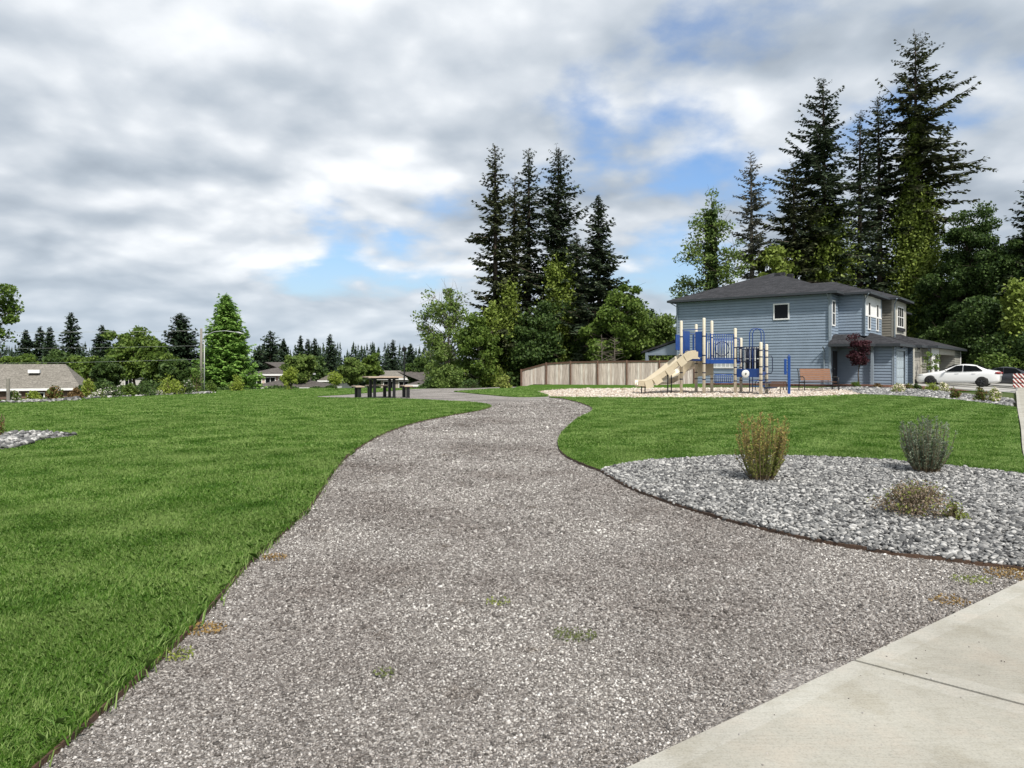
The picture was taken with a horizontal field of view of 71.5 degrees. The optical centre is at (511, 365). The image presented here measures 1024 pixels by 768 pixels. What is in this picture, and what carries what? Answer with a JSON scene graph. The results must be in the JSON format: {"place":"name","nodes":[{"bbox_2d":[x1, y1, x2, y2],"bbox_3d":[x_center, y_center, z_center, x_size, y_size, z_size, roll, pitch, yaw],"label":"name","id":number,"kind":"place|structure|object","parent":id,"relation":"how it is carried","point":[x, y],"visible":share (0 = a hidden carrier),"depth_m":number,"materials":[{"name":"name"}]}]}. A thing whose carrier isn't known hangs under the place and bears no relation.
{"place":"outdoors","nodes":[
{"label":"outdoors","id":0,"kind":"place"},
{"bbox_2d":[0,387,1023,767],"bbox_3d":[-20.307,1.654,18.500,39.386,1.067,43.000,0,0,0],"label":"lawn","id":1,"kind":"structure","parent":0,"point":[57,743],"depth_m":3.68,"materials":[{"name":"green plant"}]},
{"bbox_2d":[0,283,24,348],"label":"tree","id":2,"kind":"object","parent":1,"relation":"on","point":[10,308],"visible":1,"depth_m":23.17,"materials":[{"name":"green plant"}]},
{"bbox_2d":[0,429,77,448],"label":"river rocks","id":3,"kind":"object","parent":1,"relation":"on","point":[14,438],"visible":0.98,"depth_m":11.20,"materials":[{"name":"grey gravel"}]},
{"bbox_2d":[0,391,215,402],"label":"river rocks","id":4,"kind":"object","parent":1,"relation":"on","point":[75,398],"visible":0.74,"depth_m":23.94,"materials":[{"name":"grey gravel"}]},
{"bbox_2d":[156,373,185,394],"bbox_3d":[-13.666,0.802,28.491,1.026,1.007,1.114,0,0,28],"label":"shrub","id":5,"kind":"object","parent":1,"relation":"on","point":[171,387],"visible":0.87,"depth_m":28.36,"materials":[{"name":"green plant"}]},
{"bbox_2d":[200,328,243,389],"bbox_3d":[-13.256,-0.086,32.500,2.018,3.209,0.130,0,0,0],"label":"street light","id":6,"kind":"object","parent":1,"relation":"on","point":[201,352],"visible":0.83,"depth_m":32.48,"materials":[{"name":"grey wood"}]},
{"bbox_2d":[280,366,298,389],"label":"young tree","id":7,"kind":"object","parent":1,"relation":"on","point":[289,378],"visible":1,"depth_m":34.12,"materials":[{"name":"green plant"}]},
{"bbox_2d":[0,0,1023,365],"label":"sky","id":8,"kind":"structure","parent":0,"point":[318,166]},
{"bbox_2d":[42,387,1023,767],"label":"gravel path","id":9,"kind":"structure","parent":0,"point":[803,675],"depth_m":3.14,"materials":[{"name":"grey gravel"}]},
{"bbox_2d":[188,620,227,635],"bbox_3d":[-1.387,1.183,3.209,0.204,0.037,0.139,0,0,0],"label":"weed","id":10,"kind":"object","parent":9,"relation":"on","point":[216,630],"visible":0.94,"depth_m":3.20,"materials":[{"name":"brown plant"}]},
{"bbox_2d":[351,376,412,397],"bbox_3d":[-4.907,0.838,26.611,2.120,0.860,1.678,0,0,-23],"label":"picnic table","id":11,"kind":"object","parent":9,"relation":"on","point":[406,391],"visible":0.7,"depth_m":26.40,"materials":[{"name":"black metal"}]},
{"bbox_2d":[553,626,596,641],"bbox_3d":[0.277,1.183,3.130,0.197,0.040,0.146,0,0,0],"label":"weed","id":12,"kind":"object","parent":9,"relation":"on","point":[577,635],"visible":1,"depth_m":3.12,"materials":[{"name":"green plant"}]},
{"bbox_2d":[983,566,1023,580],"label":"weed","id":13,"kind":"object","parent":9,"relation":"on","point":[1010,573],"visible":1,"depth_m":4.06,"materials":[{"name":"brown plant"}]},
{"bbox_2d":[454,383,701,396],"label":"lawn","id":14,"kind":"structure","parent":0,"point":[613,386],"depth_m":40.43,"materials":[{"name":"green plant"}]},
{"bbox_2d":[547,382,1021,448],"bbox_3d":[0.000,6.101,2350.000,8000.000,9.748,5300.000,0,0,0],"label":"ground","id":15,"kind":"structure","parent":0,"point":[1010,395],"depth_m":41.23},
{"bbox_2d":[0,353,46,363],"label":"deciduous tree","id":16,"kind":"object","parent":15,"relation":"on","point":[27,358],"visible":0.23,"depth_m":78.76,"materials":[{"name":"green plant"}]},
{"bbox_2d":[16,329,38,356],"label":"fir tree","id":17,"kind":"object","parent":15,"relation":"on","point":[26,341],"visible":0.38,"depth_m":107.68,"materials":[{"name":"green plant"}]},
{"bbox_2d":[30,326,46,360],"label":"fir tree","id":18,"kind":"object","parent":15,"relation":"on","point":[39,339],"visible":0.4,"depth_m":109.95,"materials":[{"name":"green plant"}]},
{"bbox_2d":[0,364,85,399],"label":"ranch house","id":19,"kind":"structure","parent":15,"relation":"on","point":[27,378],"depth_m":58.08,"materials":[{"name":"brick"}]},
{"bbox_2d":[38,327,58,361],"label":"fir tree","id":20,"kind":"object","parent":15,"relation":"on","point":[48,344],"visible":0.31,"depth_m":105.66,"materials":[{"name":"green plant"}]},
{"bbox_2d":[42,348,80,365],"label":"deciduous tree","id":21,"kind":"object","parent":15,"relation":"on","point":[53,356],"visible":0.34,"depth_m":82.95,"materials":[{"name":"green plant"}]},
{"bbox_2d":[57,312,88,356],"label":"fir tree","id":22,"kind":"object","parent":15,"relation":"on","point":[70,338],"visible":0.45,"depth_m":97.73,"materials":[{"name":"green plant"}]},
{"bbox_2d":[64,355,99,383],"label":"deciduous tree","id":23,"kind":"object","parent":15,"relation":"on","point":[81,366],"visible":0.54,"depth_m":73.25,"materials":[{"name":"green plant"}]},
{"bbox_2d":[89,325,116,386],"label":"fir tree","id":24,"kind":"object","parent":15,"relation":"on","point":[99,341],"visible":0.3,"depth_m":95.74,"materials":[{"name":"green plant"}]},
{"bbox_2d":[89,357,125,385],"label":"deciduous tree","id":25,"kind":"object","parent":15,"relation":"on","point":[107,369],"visible":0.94,"depth_m":69.30,"materials":[{"name":"green plant"}]},
{"bbox_2d":[100,325,156,385],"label":"deciduous tree","id":26,"kind":"object","parent":15,"relation":"on","point":[124,349],"visible":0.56,"depth_m":76.70,"materials":[{"name":"green plant"}]},
{"bbox_2d":[77,378,205,391],"bbox_3d":[-21.954,1.775,42.002,7.555,2.122,2.127,0,0,0],"label":"hedge","id":27,"kind":"object","parent":15,"relation":"on","point":[102,384],"visible":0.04,"depth_m":41.69,"materials":[{"name":"green plant"}]},
{"bbox_2d":[132,339,178,384],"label":"deciduous tree","id":28,"kind":"object","parent":15,"relation":"on","point":[146,366],"visible":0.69,"depth_m":66.92,"materials":[{"name":"green plant"}]},
{"bbox_2d":[157,357,194,383],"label":"deciduous tree","id":29,"kind":"object","parent":15,"relation":"on","point":[178,369],"visible":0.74,"depth_m":59.47,"materials":[{"name":"green plant"}]},
{"bbox_2d":[157,313,203,379],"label":"fir tree","id":30,"kind":"object","parent":15,"relation":"on","point":[183,341],"visible":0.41,"depth_m":84.49,"materials":[{"name":"green plant"}]},
{"bbox_2d":[188,293,266,388],"bbox_3d":[-24.706,-0.307,61.956,6.996,12.055,6.989,0,0,0],"label":"cedar tree","id":31,"kind":"object","parent":15,"relation":"on","point":[226,356],"visible":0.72,"depth_m":61.03,"materials":[{"name":"green plant"}]},
{"bbox_2d":[31,407,490,767],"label":"path edging","id":32,"kind":"object","parent":15,"relation":"on","point":[63,743],"visible":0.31,"depth_m":2.76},
{"bbox_2d":[254,330,285,370],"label":"fir tree","id":33,"kind":"object","parent":15,"relation":"on","point":[269,354],"visible":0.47,"depth_m":117.74,"materials":[{"name":"green plant"}]},
{"bbox_2d":[249,362,315,383],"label":"village house","id":34,"kind":"structure","parent":15,"relation":"on","point":[274,372],"depth_m":76.56,"materials":[{"name":"paint"}]},
{"bbox_2d":[279,353,317,383],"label":"deciduous tree","id":35,"kind":"object","parent":15,"relation":"on","point":[304,365],"visible":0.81,"depth_m":71.17,"materials":[{"name":"green plant"}]},
{"bbox_2d":[262,380,341,387],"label":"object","id":36,"kind":"structure","parent":15,"relation":"on","point":[309,383],"depth_m":71.07,"materials":[{"name":"paint"}]},
{"bbox_2d":[311,355,329,380],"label":"deciduous tree","id":37,"kind":"object","parent":15,"relation":"on","point":[320,370],"visible":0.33,"depth_m":94.69,"materials":[{"name":"green plant"}]},
{"bbox_2d":[322,334,341,375],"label":"fir tree","id":38,"kind":"object","parent":15,"relation":"on","point":[329,365],"visible":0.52,"depth_m":149.82,"materials":[{"name":"green plant"}]},
{"bbox_2d":[0,315,675,387],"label":"forest","id":39,"kind":"object","parent":15,"relation":"on","point":[320,352],"visible":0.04,"depth_m":193.62,"materials":[{"name":"green plant"}]},
{"bbox_2d":[336,357,367,387],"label":"deciduous tree","id":40,"kind":"object","parent":15,"relation":"on","point":[352,370],"visible":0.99,"depth_m":79.24,"materials":[{"name":"green plant"}]},
{"bbox_2d":[361,352,384,384],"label":"deciduous tree","id":41,"kind":"object","parent":15,"relation":"on","point":[371,364],"visible":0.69,"depth_m":83.21,"materials":[{"name":"green plant"}]},
{"bbox_2d":[383,339,400,370],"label":"fir tree","id":42,"kind":"object","parent":15,"relation":"on","point":[392,350],"visible":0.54,"depth_m":159.77,"materials":[{"name":"green plant"}]},
{"bbox_2d":[377,371,408,387],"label":"village house","id":43,"kind":"structure","parent":15,"relation":"on","point":[399,381],"depth_m":82.40,"materials":[{"name":"beige"}]},
{"bbox_2d":[398,372,428,387],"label":"village house","id":44,"kind":"structure","parent":15,"relation":"on","point":[420,376],"depth_m":72.45,"materials":[{"name":"white"}]},
{"bbox_2d":[401,356,430,383],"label":"deciduous tree","id":45,"kind":"object","parent":15,"relation":"on","point":[417,365],"visible":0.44,"depth_m":74.32,"materials":[{"name":"green plant"}]},
{"bbox_2d":[423,349,463,388],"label":"deciduous tree","id":46,"kind":"object","parent":15,"relation":"on","point":[443,378],"visible":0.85,"depth_m":51.54,"materials":[{"name":"green plant"}]},
{"bbox_2d":[410,281,477,380],"bbox_3d":[-4.645,-1.550,58.071,6.352,11.527,7.047,0,0,-21],"label":"deciduous tree","id":47,"kind":"object","parent":15,"relation":"on","point":[434,341],"visible":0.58,"depth_m":57.49,"materials":[{"name":"green plant"}]},
{"bbox_2d":[451,311,503,385],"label":"deciduous tree","id":48,"kind":"object","parent":15,"relation":"on","point":[473,335],"visible":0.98,"depth_m":54.45,"materials":[{"name":"green plant"}]},
{"bbox_2d":[478,300,507,387],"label":"ivy tree","id":49,"kind":"object","parent":15,"relation":"on","point":[489,312],"visible":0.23,"depth_m":55.61,"materials":[{"name":"green plant"}]},
{"bbox_2d":[464,143,530,367],"bbox_3d":[-1.182,-7.270,60.635,6.526,23.800,7.857,0,0,0],"label":"fir tree","id":50,"kind":"object","parent":15,"relation":"on","point":[494,231],"visible":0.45,"depth_m":60.62,"materials":[{"name":"green plant"}]},
{"bbox_2d":[490,269,526,386],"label":"ivy tree","id":51,"kind":"object","parent":15,"relation":"on","point":[510,296],"visible":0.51,"depth_m":59.61,"materials":[{"name":"green plant"}]},
{"bbox_2d":[484,175,541,316],"bbox_3d":[-0.221,-6.201,64.088,5.621,22.054,6.715,0,0,-29],"label":"fir tree","id":52,"kind":"object","parent":15,"relation":"on","point":[515,228],"visible":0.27,"depth_m":63.83,"materials":[{"name":"green plant"}]},
{"bbox_2d":[505,149,551,315],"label":"fir tree","id":53,"kind":"object","parent":15,"relation":"on","point":[529,242],"visible":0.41,"depth_m":65.77,"materials":[{"name":"green plant"}]},
{"bbox_2d":[495,313,564,386],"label":"deciduous tree","id":54,"kind":"object","parent":15,"relation":"on","point":[536,353],"visible":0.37,"depth_m":58.43,"materials":[{"name":"green plant"}]},
{"bbox_2d":[507,294,566,384],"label":"deciduous tree","id":55,"kind":"object","parent":15,"relation":"on","point":[543,314],"visible":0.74,"depth_m":58.08,"materials":[{"name":"green plant"}]},
{"bbox_2d":[509,143,596,340],"bbox_3d":[4.350,-8.687,63.057,9.492,21.394,9.370,0,0,31],"label":"fir tree","id":56,"kind":"object","parent":15,"relation":"on","point":[556,221],"visible":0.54,"depth_m":62.41,"materials":[{"name":"green plant"}]},
{"bbox_2d":[527,247,583,384],"bbox_3d":[4.010,-4.181,61.328,5.855,11.974,5.374,0,0,14],"label":"ivy tree","id":57,"kind":"object","parent":15,"relation":"on","point":[561,291],"visible":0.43,"depth_m":60.45,"materials":[{"name":"green plant"}]},
{"bbox_2d":[548,300,631,381],"bbox_3d":[6.946,-1.918,61.419,8.438,7.496,8.163,0,0,0],"label":"deciduous tree","id":58,"kind":"object","parent":15,"relation":"on","point":[576,348],"visible":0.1,"depth_m":59.74,"materials":[{"name":"green plant"}]},
{"bbox_2d":[551,194,655,372],"bbox_3d":[7.330,-6.241,60.374,9.114,16.482,8.412,0,0,0],"label":"fir tree","id":59,"kind":"object","parent":15,"relation":"on","point":[599,262],"visible":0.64,"depth_m":59.45,"materials":[{"name":"green plant"}]},
{"bbox_2d":[520,360,694,385],"bbox_3d":[6.619,0.861,50.685,12.486,2.573,0.650,0,0,14],"label":"wooden fence","id":60,"kind":"object","parent":15,"relation":"on","point":[626,372],"visible":0.79,"depth_m":50.66,"materials":[{"name":"brown wood"}]},
{"bbox_2d":[574,282,655,360],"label":"deciduous tree","id":61,"kind":"object","parent":15,"relation":"on","point":[622,323],"visible":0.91,"depth_m":56.04,"materials":[{"name":"green plant"}]},
{"bbox_2d":[633,307,675,366],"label":"deciduous tree","id":62,"kind":"object","parent":15,"relation":"on","point":[664,328],"visible":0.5,"depth_m":58.60,"materials":[{"name":"green plant"}]},
{"bbox_2d":[668,273,705,298],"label":"deciduous tree","id":63,"kind":"object","parent":15,"relation":"on","point":[688,288],"visible":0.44,"depth_m":71.57,"materials":[{"name":"green plant"}]},
{"bbox_2d":[540,387,859,397],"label":"wood chips","id":64,"kind":"object","parent":15,"relation":"on","point":[650,392],"visible":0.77,"depth_m":30.45,"materials":[{"name":"beige wood"}]},
{"bbox_2d":[672,184,750,291],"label":"deciduous tree","id":65,"kind":"object","parent":15,"relation":"on","point":[709,225],"visible":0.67,"depth_m":69.39,"materials":[{"name":"green plant"}]},
{"bbox_2d":[725,151,778,279],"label":"fir tree","id":66,"kind":"object","parent":15,"relation":"on","point":[753,245],"visible":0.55,"depth_m":71.93,"materials":[{"name":"green plant"}]},
{"bbox_2d":[742,243,803,277],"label":"deciduous tree","id":67,"kind":"object","parent":15,"relation":"on","point":[777,263],"visible":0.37,"depth_m":70.36,"materials":[{"name":"green plant"}]},
{"bbox_2d":[641,272,915,384],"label":"townhouse","id":68,"kind":"structure","parent":15,"relation":"on","point":[805,325],"depth_m":45.68,"materials":[{"name":"blue"}]},
{"bbox_2d":[707,341,733,367],"bbox_3d":[14.218,-0.725,48.349,1.970,1.820,0.077,0,0,39],"label":"window","id":69,"kind":"structure","parent":68,"relation":"in","point":[728,342],"depth_m":48.20,"materials":[{"name":"white glass"}]},
{"bbox_2d":[773,303,789,319],"bbox_3d":[17.357,-3.475,45.830,1.020,1.060,0.077,0,0,39],"label":"window","id":70,"kind":"structure","parent":68,"relation":"in","point":[780,310],"depth_m":45.82,"materials":[{"name":"white paint"}]},
{"bbox_2d":[897,351,903,383],"bbox_3d":[24.447,0.200,44.934,0.075,2.200,2.800,0,0,39],"label":"garage door","id":71,"kind":"structure","parent":68,"relation":"in","point":[900,355],"depth_m":45.14,"materials":[{"name":"paint"}]},
{"bbox_2d":[557,398,1023,570],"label":"path edging","id":72,"kind":"object","parent":15,"relation":"on","point":[918,556],"visible":0.3,"depth_m":4.81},
{"bbox_2d":[758,161,837,282],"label":"fir tree","id":73,"kind":"object","parent":15,"relation":"on","point":[793,220],"visible":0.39,"depth_m":72.52,"materials":[{"name":"green plant"}]},
{"bbox_2d":[601,454,1023,566],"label":"river rocks","id":74,"kind":"object","parent":15,"relation":"on","point":[837,489],"visible":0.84,"depth_m":6.20,"materials":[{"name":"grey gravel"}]},
{"bbox_2d":[734,412,790,480],"bbox_3d":[2.561,0.821,7.282,0.553,0.702,0.569,0,0,0],"label":"shrub","id":75,"kind":"object","parent":74,"relation":"on","point":[758,457],"visible":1,"depth_m":7.18,"materials":[{"name":"green plant"}]},
{"bbox_2d":[867,478,964,517],"bbox_3d":[3.160,1.048,5.588,0.643,0.354,0.510,0,0,0],"label":"shrub","id":76,"kind":"object","parent":74,"relation":"on","point":[905,501],"visible":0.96,"depth_m":5.54,"materials":[{"name":"green plant"}]},
{"bbox_2d":[898,414,957,472],"bbox_3d":[4.561,0.854,7.845,0.576,0.637,0.594,0,0,0],"label":"shrub","id":77,"kind":"object","parent":74,"relation":"on","point":[918,455],"visible":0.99,"depth_m":7.76,"materials":[{"name":"green plant"}]},
{"bbox_2d":[942,501,970,519],"bbox_3d":[3.382,1.127,5.421,0.199,0.193,0.169,0,0,44],"label":"shrub","id":78,"kind":"object","parent":74,"relation":"on","point":[953,511],"visible":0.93,"depth_m":5.41,"materials":[{"name":"green plant"}]},
{"bbox_2d":[754,77,879,288],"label":"fir tree","id":79,"kind":"object","parent":15,"relation":"on","point":[832,253],"visible":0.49,"depth_m":72.66,"materials":[{"name":"green plant"}]},
{"bbox_2d":[701,383,967,390],"bbox_3d":[19.210,1.336,43.942,15.390,0.333,3.493,0,0,30],"label":"mulch bed","id":80,"kind":"object","parent":15,"relation":"on","point":[865,385],"visible":0.56,"depth_m":43.82,"materials":[{"name":"brown wood"}]},
{"bbox_2d":[846,333,871,384],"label":"plum tree","id":81,"kind":"object","parent":15,"relation":"on","point":[856,357],"visible":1,"depth_m":41.29,"materials":[{"name":"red plant"}]},
{"bbox_2d":[833,110,904,293],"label":"fir tree","id":82,"kind":"object","parent":15,"relation":"on","point":[860,190],"visible":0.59,"depth_m":74.59,"materials":[{"name":"green plant"}]},
{"bbox_2d":[848,91,928,293],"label":"fir tree","id":83,"kind":"object","parent":15,"relation":"on","point":[880,204],"visible":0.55,"depth_m":77.60,"materials":[{"name":"green plant"}]},
{"bbox_2d":[865,289,927,383],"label":"townhouse","id":84,"kind":"structure","parent":15,"relation":"on","point":[894,317],"depth_m":48.63,"materials":[{"name":"beige"}]},
{"bbox_2d":[819,386,1014,405],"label":"river rocks","id":85,"kind":"object","parent":15,"relation":"on","point":[922,393],"visible":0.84,"depth_m":28.94,"materials":[{"name":"grey gravel"}]},
{"bbox_2d":[856,32,996,337],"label":"fir tree","id":86,"kind":"object","parent":15,"relation":"on","point":[918,248],"visible":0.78,"depth_m":74.88,"materials":[{"name":"green plant"}]},
{"bbox_2d":[906,283,951,335],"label":"maple tree","id":87,"kind":"object","parent":15,"relation":"on","point":[919,316],"visible":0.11,"depth_m":73.48,"materials":[{"name":"green plant"}]},
{"bbox_2d":[897,312,966,382],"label":"townhouse","id":88,"kind":"structure","parent":15,"relation":"on","point":[949,355],"depth_m":52.18,"materials":[{"name":"grey"}]},
{"bbox_2d":[915,317,953,345],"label":"maple tree","id":89,"kind":"object","parent":15,"relation":"on","point":[938,334],"visible":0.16,"depth_m":68.00,"materials":[{"name":"green plant"}]},
{"bbox_2d":[909,200,1002,337],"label":"maple tree","id":90,"kind":"object","parent":15,"relation":"on","point":[961,285],"visible":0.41,"depth_m":69.37,"materials":[{"name":"green plant"}]},
{"bbox_2d":[943,295,1005,363],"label":"maple tree","id":91,"kind":"object","parent":15,"relation":"on","point":[973,315],"visible":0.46,"depth_m":60.48,"materials":[{"name":"green plant"}]},
{"bbox_2d":[962,234,1023,302],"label":"maple tree","id":92,"kind":"object","parent":15,"relation":"on","point":[996,270],"visible":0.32,"depth_m":65.08,"materials":[{"name":"green plant"}]},
{"bbox_2d":[966,326,1023,368],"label":"maple tree","id":93,"kind":"object","parent":15,"relation":"on","point":[990,344],"visible":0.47,"depth_m":57.90,"materials":[{"name":"green plant"}]},
{"bbox_2d":[974,352,1023,368],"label":"shrub","id":94,"kind":"object","parent":15,"relation":"on","point":[996,363],"visible":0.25,"depth_m":56.52,"materials":[{"name":"green plant"}]},
{"bbox_2d":[992,190,1023,294],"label":"fir tree","id":95,"kind":"object","parent":15,"relation":"on","point":[1019,219],"visible":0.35,"depth_m":64.30,"materials":[{"name":"green plant"}]},
{"bbox_2d":[994,277,1023,368],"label":"tree","id":96,"kind":"object","parent":15,"relation":"on","point":[1012,319],"visible":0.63,"depth_m":57.64,"materials":[{"name":"green plant"}]},
{"bbox_2d":[549,394,1023,471],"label":"lawn","id":97,"kind":"structure","parent":0,"point":[729,430],"depth_m":11.40,"materials":[{"name":"green plant"}]},
{"bbox_2d":[627,387,1023,767],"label":"sidewalk","id":98,"kind":"structure","parent":0,"point":[916,715],"depth_m":2.39,"materials":[{"name":"concrete"}]},
{"bbox_2d":[917,383,1015,390],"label":"driveway","id":99,"kind":"structure","parent":0,"point":[974,386],"depth_m":45.97,"materials":[{"name":"concrete"}]},
{"bbox_2d":[916,364,1002,386],"bbox_3d":[28.776,0.624,45.824,4.651,1.447,2.146,0,0,39],"label":"parked car","id":100,"kind":"object","parent":99,"relation":"on","point":[980,376],"visible":0.97,"depth_m":44.93,"materials":[{"name":"white paint"}]},
{"bbox_2d":[941,383,1018,387],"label":"driveway","id":101,"kind":"structure","parent":0,"point":[1003,385],"depth_m":50.59,"materials":[{"name":"concrete"}]},
{"bbox_2d":[969,366,1023,383],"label":"parked car","id":102,"kind":"object","parent":101,"relation":"on","point":[1007,375],"visible":0.21,"depth_m":50.45,"materials":[{"name":"paint"}]},
{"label":"playground surface","id":103,"kind":"structure","parent":0,"visible":0},
{"bbox_2d":[635,318,776,393],"bbox_3d":[8.248,-0.242,30.663,5.922,3.483,3.211,0,0,7],"label":"play structure","id":104,"kind":"object","parent":103,"relation":"on","point":[668,372],"visible":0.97,"depth_m":29.76,"materials":[{"name":"blue plastic"}]},
{"bbox_2d":[790,369,838,390],"bbox_3d":[14.041,0.703,33.384,2.364,1.100,0.743,0,0,-4],"label":"park bench","id":105,"kind":"object","parent":103,"relation":"on","point":[814,371],"visible":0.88,"depth_m":33.65,"materials":[{"name":"brown wood"}]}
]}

